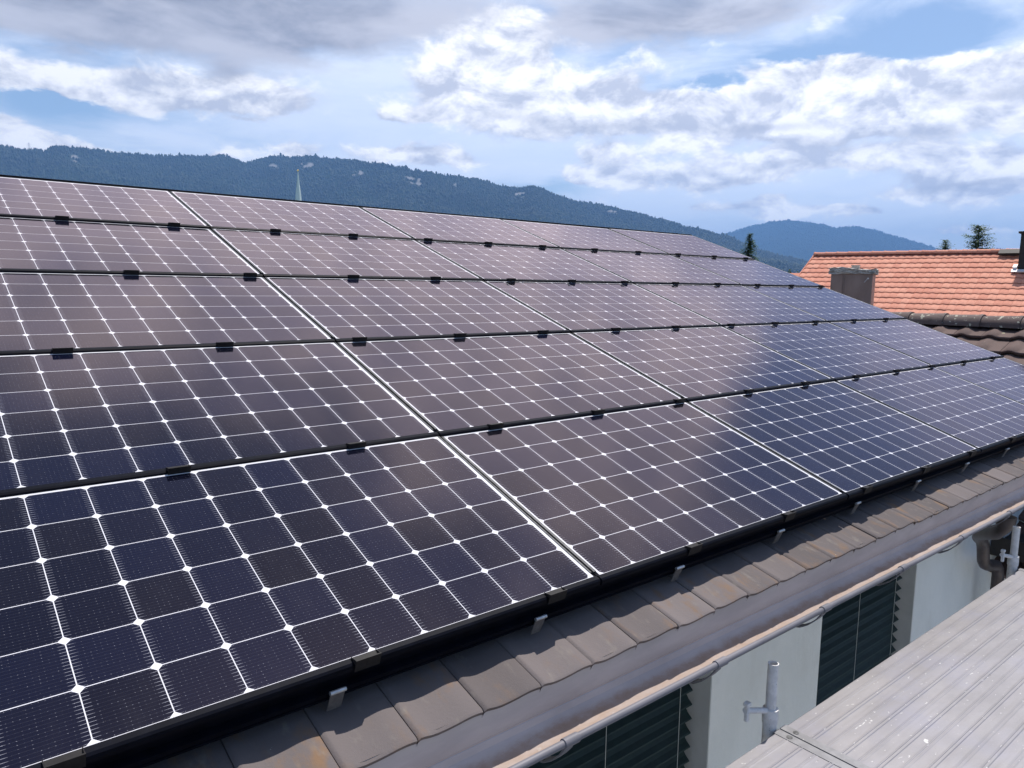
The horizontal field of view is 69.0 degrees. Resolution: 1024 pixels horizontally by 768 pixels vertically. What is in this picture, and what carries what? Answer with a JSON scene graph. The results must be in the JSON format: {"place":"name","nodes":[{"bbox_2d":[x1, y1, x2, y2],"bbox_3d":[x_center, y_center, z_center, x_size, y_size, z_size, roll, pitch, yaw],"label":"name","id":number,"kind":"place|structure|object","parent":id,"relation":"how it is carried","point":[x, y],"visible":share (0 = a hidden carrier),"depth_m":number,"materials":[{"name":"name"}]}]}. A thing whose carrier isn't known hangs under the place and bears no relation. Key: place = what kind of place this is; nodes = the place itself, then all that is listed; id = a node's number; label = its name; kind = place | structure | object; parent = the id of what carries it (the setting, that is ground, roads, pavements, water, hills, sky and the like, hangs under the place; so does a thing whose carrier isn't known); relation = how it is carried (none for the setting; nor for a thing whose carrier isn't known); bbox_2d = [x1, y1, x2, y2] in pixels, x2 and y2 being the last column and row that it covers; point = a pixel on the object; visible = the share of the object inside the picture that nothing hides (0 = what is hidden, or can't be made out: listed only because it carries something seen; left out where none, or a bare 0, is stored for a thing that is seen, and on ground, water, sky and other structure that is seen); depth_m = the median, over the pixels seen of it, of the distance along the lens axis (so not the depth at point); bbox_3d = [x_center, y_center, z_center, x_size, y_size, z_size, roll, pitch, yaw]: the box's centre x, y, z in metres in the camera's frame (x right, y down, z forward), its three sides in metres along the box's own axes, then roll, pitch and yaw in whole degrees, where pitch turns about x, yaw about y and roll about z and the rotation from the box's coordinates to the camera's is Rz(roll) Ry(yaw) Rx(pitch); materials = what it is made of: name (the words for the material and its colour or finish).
{"place":"outdoors","nodes":[
{"label":"outdoors","id":0,"kind":"place"},
{"bbox_2d":[295,170,301,200],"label":"church","id":1,"kind":"structure","parent":0,"point":[298,194],"depth_m":234.07,"materials":[{"name":"green metal"}]},
{"bbox_2d":[0,147,779,265],"bbox_3d":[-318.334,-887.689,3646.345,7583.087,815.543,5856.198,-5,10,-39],"label":"hills","id":2,"kind":"structure","parent":0,"point":[310,163],"depth_m":4156.19,"materials":[{"name":"plant"}]},
{"bbox_2d":[0,144,810,272],"bbox_3d":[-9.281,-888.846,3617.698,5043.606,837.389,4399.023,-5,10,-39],"label":"forest","id":3,"kind":"object","parent":2,"relation":"on","point":[543,201],"visible":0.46,"depth_m":4134.86,"materials":[{"name":"plant"}]},
{"bbox_2d":[0,0,1023,249],"label":"sky","id":4,"kind":"structure","parent":0,"point":[900,118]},
{"bbox_2d":[725,221,937,259],"bbox_3d":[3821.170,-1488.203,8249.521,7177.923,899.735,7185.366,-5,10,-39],"label":"hills","id":5,"kind":"structure","parent":0,"point":[816,233],"depth_m":8860.98,"materials":[{"name":"blue plant"}]},
{"bbox_2d":[719,219,1002,260],"bbox_3d":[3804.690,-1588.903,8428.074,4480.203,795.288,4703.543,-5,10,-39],"label":"forest","id":6,"kind":"object","parent":5,"relation":"on","point":[914,245],"visible":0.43,"depth_m":8967.08,"materials":[{"name":"blue plant"}]},
{"bbox_2d":[798,231,1023,315],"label":"orange roofed house","id":7,"kind":"structure","parent":0,"point":[988,282],"depth_m":23.34,"materials":[{"name":"tile"}]},
{"bbox_2d":[828,265,878,304],"bbox_3d":[4.941,-0.477,10.962,0.624,2.509,0.579,5,9,30],"label":"chimney","id":8,"kind":"object","parent":7,"relation":"on","point":[856,282],"visible":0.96,"depth_m":10.60,"materials":[{"name":"concrete"}]},
{"label":"ground","id":9,"kind":"structure","parent":0,"visible":0},
{"bbox_2d":[0,174,1023,767],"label":"house","id":10,"kind":"structure","parent":9,"relation":"on","point":[662,672],"depth_m":2.89,"materials":[{"name":"ceramic"}]},
{"bbox_2d":[0,176,209,228],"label":"solar panel","id":11,"kind":"object","parent":10,"relation":"on","point":[45,199],"visible":0.97,"depth_m":5.08,"materials":[{"name":"glass"}]},
{"bbox_2d":[0,217,262,276],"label":"solar panel","id":12,"kind":"object","parent":10,"relation":"on","point":[27,245],"visible":0.98,"depth_m":4.34,"materials":[{"name":"glass"}]},
{"bbox_2d":[0,272,334,355],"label":"solar panel","id":13,"kind":"object","parent":10,"relation":"on","point":[49,313],"visible":0.99,"depth_m":3.61,"materials":[{"name":"glass"}]},
{"bbox_2d":[0,342,438,497],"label":"solar panel","id":14,"kind":"object","parent":10,"relation":"on","point":[71,420],"visible":0.98,"depth_m":2.86,"materials":[{"name":"glass"}]},
{"bbox_2d":[169,191,414,239],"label":"solar panel","id":15,"kind":"object","parent":10,"relation":"on","point":[213,211],"visible":0.92,"depth_m":5.95,"materials":[{"name":"glass"}]},
{"bbox_2d":[210,228,482,280],"bbox_3d":[-1.159,-0.925,5.359,1.652,0.047,1.031,-5,29,-39],"label":"solar panel","id":16,"kind":"object","parent":10,"relation":"on","point":[281,255],"visible":0.94,"depth_m":5.25,"materials":[{"name":"glass"}]},
{"bbox_2d":[263,276,569,342],"bbox_3d":[-0.563,-0.491,4.679,1.652,0.047,1.031,-5,28,-39],"label":"solar panel","id":17,"kind":"object","parent":10,"relation":"on","point":[350,310],"visible":0.91,"depth_m":4.56,"materials":[{"name":"glass"}]},
{"bbox_2d":[360,207,560,248],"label":"solar panel","id":18,"kind":"object","parent":10,"relation":"on","point":[426,226],"visible":0.93,"depth_m":7.01,"materials":[{"name":"glass"}]},
{"bbox_2d":[337,333,685,436],"bbox_3d":[0.033,-0.058,3.998,1.652,0.048,1.031,-5,29,-39],"label":"solar panel","id":19,"kind":"object","parent":10,"relation":"on","point":[441,387],"visible":0.96,"depth_m":3.86,"materials":[{"name":"glass"}]},
{"bbox_2d":[415,240,632,283],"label":"solar panel","id":20,"kind":"object","parent":10,"relation":"on","point":[484,262],"visible":0.94,"depth_m":6.32,"materials":[{"name":"glass"}]},
{"bbox_2d":[83,438,1023,767],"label":"mounting rail","id":21,"kind":"object","parent":10,"relation":"attached to","point":[333,690],"visible":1,"depth_m":2.12,"materials":[{"name":"metal"}]},
{"bbox_2d":[0,436,600,767],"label":"solar panel","id":22,"kind":"object","parent":21,"relation":"on","point":[137,612],"visible":0.99,"depth_m":2.08,"materials":[{"name":"glass"}]},
{"bbox_2d":[441,402,847,584],"bbox_3d":[0.629,0.375,3.318,1.652,0.047,1.031,-5,29,-39],"label":"solar panel","id":23,"kind":"object","parent":21,"relation":"on","point":[607,497],"visible":0.94,"depth_m":3.16,"materials":[{"name":"glass"}]},
{"bbox_2d":[686,381,980,498],"bbox_3d":[1.916,0.254,4.370,1.652,0.047,1.031,-5,29,-39],"label":"solar panel","id":24,"kind":"object","parent":21,"relation":"on","point":[848,441],"visible":0.96,"depth_m":4.25,"materials":[{"name":"glass"}]},
{"bbox_2d":[836,367,1023,452],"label":"solar panel","id":25,"kind":"object","parent":21,"relation":"on","point":[982,419],"visible":0.91,"depth_m":5.29,"materials":[{"name":"glass"}]},
{"bbox_2d":[935,358,1023,403],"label":"solar panel","id":26,"kind":"object","parent":21,"relation":"on","point":[1003,377],"visible":0.75,"depth_m":6.44,"materials":[{"name":"glass"}]},
{"bbox_2d":[501,219,669,254],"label":"solar panel","id":27,"kind":"object","parent":10,"relation":"on","point":[573,237],"visible":0.91,"depth_m":8.08,"materials":[{"name":"glass"}]},
{"bbox_2d":[484,281,721,332],"bbox_3d":[0.724,-0.612,5.730,1.652,0.048,1.031,-5,28,-39],"label":"solar panel","id":28,"kind":"object","parent":10,"relation":"on","point":[586,307],"visible":0.88,"depth_m":5.63,"materials":[{"name":"glass"}]},
{"bbox_2d":[563,249,741,285],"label":"solar panel","id":29,"kind":"object","parent":10,"relation":"on","point":[638,268],"visible":0.92,"depth_m":7.38,"materials":[{"name":"glass"}]},
{"bbox_2d":[608,228,754,259],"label":"solar panel","id":30,"kind":"object","parent":10,"relation":"on","point":[680,244],"visible":0.94,"depth_m":9.13,"materials":[{"name":"glass"}]},
{"bbox_2d":[570,327,834,401],"bbox_3d":[1.320,-0.180,5.049,1.652,0.048,1.031,-5,29,-39],"label":"solar panel","id":31,"kind":"object","parent":10,"relation":"on","point":[694,364],"visible":0.93,"depth_m":4.94,"materials":[{"name":"glass"}]},
{"bbox_2d":[635,284,828,326],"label":"solar panel","id":32,"kind":"object","parent":10,"relation":"on","point":[727,305],"visible":0.94,"depth_m":6.70,"materials":[{"name":"glass"}]},
{"bbox_2d":[672,255,824,286],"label":"solar panel","id":33,"kind":"object","parent":10,"relation":"on","point":[744,272],"visible":0.94,"depth_m":8.44,"materials":[{"name":"glass"}]},
{"bbox_2d":[745,286,906,322],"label":"solar panel","id":34,"kind":"object","parent":10,"relation":"on","point":[827,304],"visible":0.94,"depth_m":7.76,"materials":[{"name":"glass"}]},
{"bbox_2d":[725,323,934,380],"bbox_3d":[2.607,-0.300,6.101,1.652,0.048,1.031,-5,29,-39],"label":"solar panel","id":35,"kind":"object","parent":10,"relation":"on","point":[835,352],"visible":0.95,"depth_m":6.01,"materials":[{"name":"glass"}]},
{"bbox_2d":[830,319,1003,366],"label":"solar panel","id":36,"kind":"object","parent":10,"relation":"on","point":[928,345],"visible":0.94,"depth_m":7.07,"materials":[{"name":"glass"}]},
{"bbox_2d":[740,232,758,260],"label":"spruce tree","id":37,"kind":"object","parent":9,"relation":"on","point":[749,252],"visible":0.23,"depth_m":56.30,"materials":[{"name":"green plant"}]},
{"bbox_2d":[938,240,956,249],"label":"fir tree","id":38,"kind":"object","parent":9,"relation":"on","point":[945,247],"visible":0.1,"depth_m":56.28,"materials":[{"name":"green plant"}]},
{"bbox_2d":[892,312,1023,579],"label":"annex","id":39,"kind":"object","parent":9,"relation":"on","point":[1002,335],"visible":0.03,"depth_m":8.62,"materials":[{"name":"brown tile"}]},
{"bbox_2d":[961,224,997,248],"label":"fir tree","id":40,"kind":"object","parent":9,"relation":"on","point":[976,242],"visible":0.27,"depth_m":51.80,"materials":[{"name":"green plant"}]},
{"label":"yard","id":41,"kind":"structure","parent":0,"visible":0},
{"bbox_2d":[743,660,778,742],"bbox_3d":[0.841,3.787,2.975,0.162,5.643,0.060,-5,10,-39],"label":"scaffold standard","id":42,"kind":"object","parent":41,"relation":"on","point":[769,710],"visible":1,"depth_m":2.63,"materials":[{"name":"silver metal"}]},
{"bbox_2d":[725,729,854,767],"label":"scaffold deck","id":43,"kind":"structure","parent":42,"relation":"attached to","point":[779,748],"depth_m":2.50,"materials":[{"name":"metal"}]},
{"bbox_2d":[780,568,1023,767],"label":"scaffold deck","id":44,"kind":"structure","parent":42,"relation":"attached to","point":[948,692],"depth_m":2.84,"materials":[{"name":"metal"}]},
{"bbox_2d":[1000,526,1020,578],"bbox_3d":[2.765,3.606,4.547,0.162,5.643,0.060,-5,10,-39],"label":"scaffold standard","id":45,"kind":"object","parent":41,"relation":"on","point":[1012,557],"visible":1,"depth_m":4.21,"materials":[{"name":"silver metal"}]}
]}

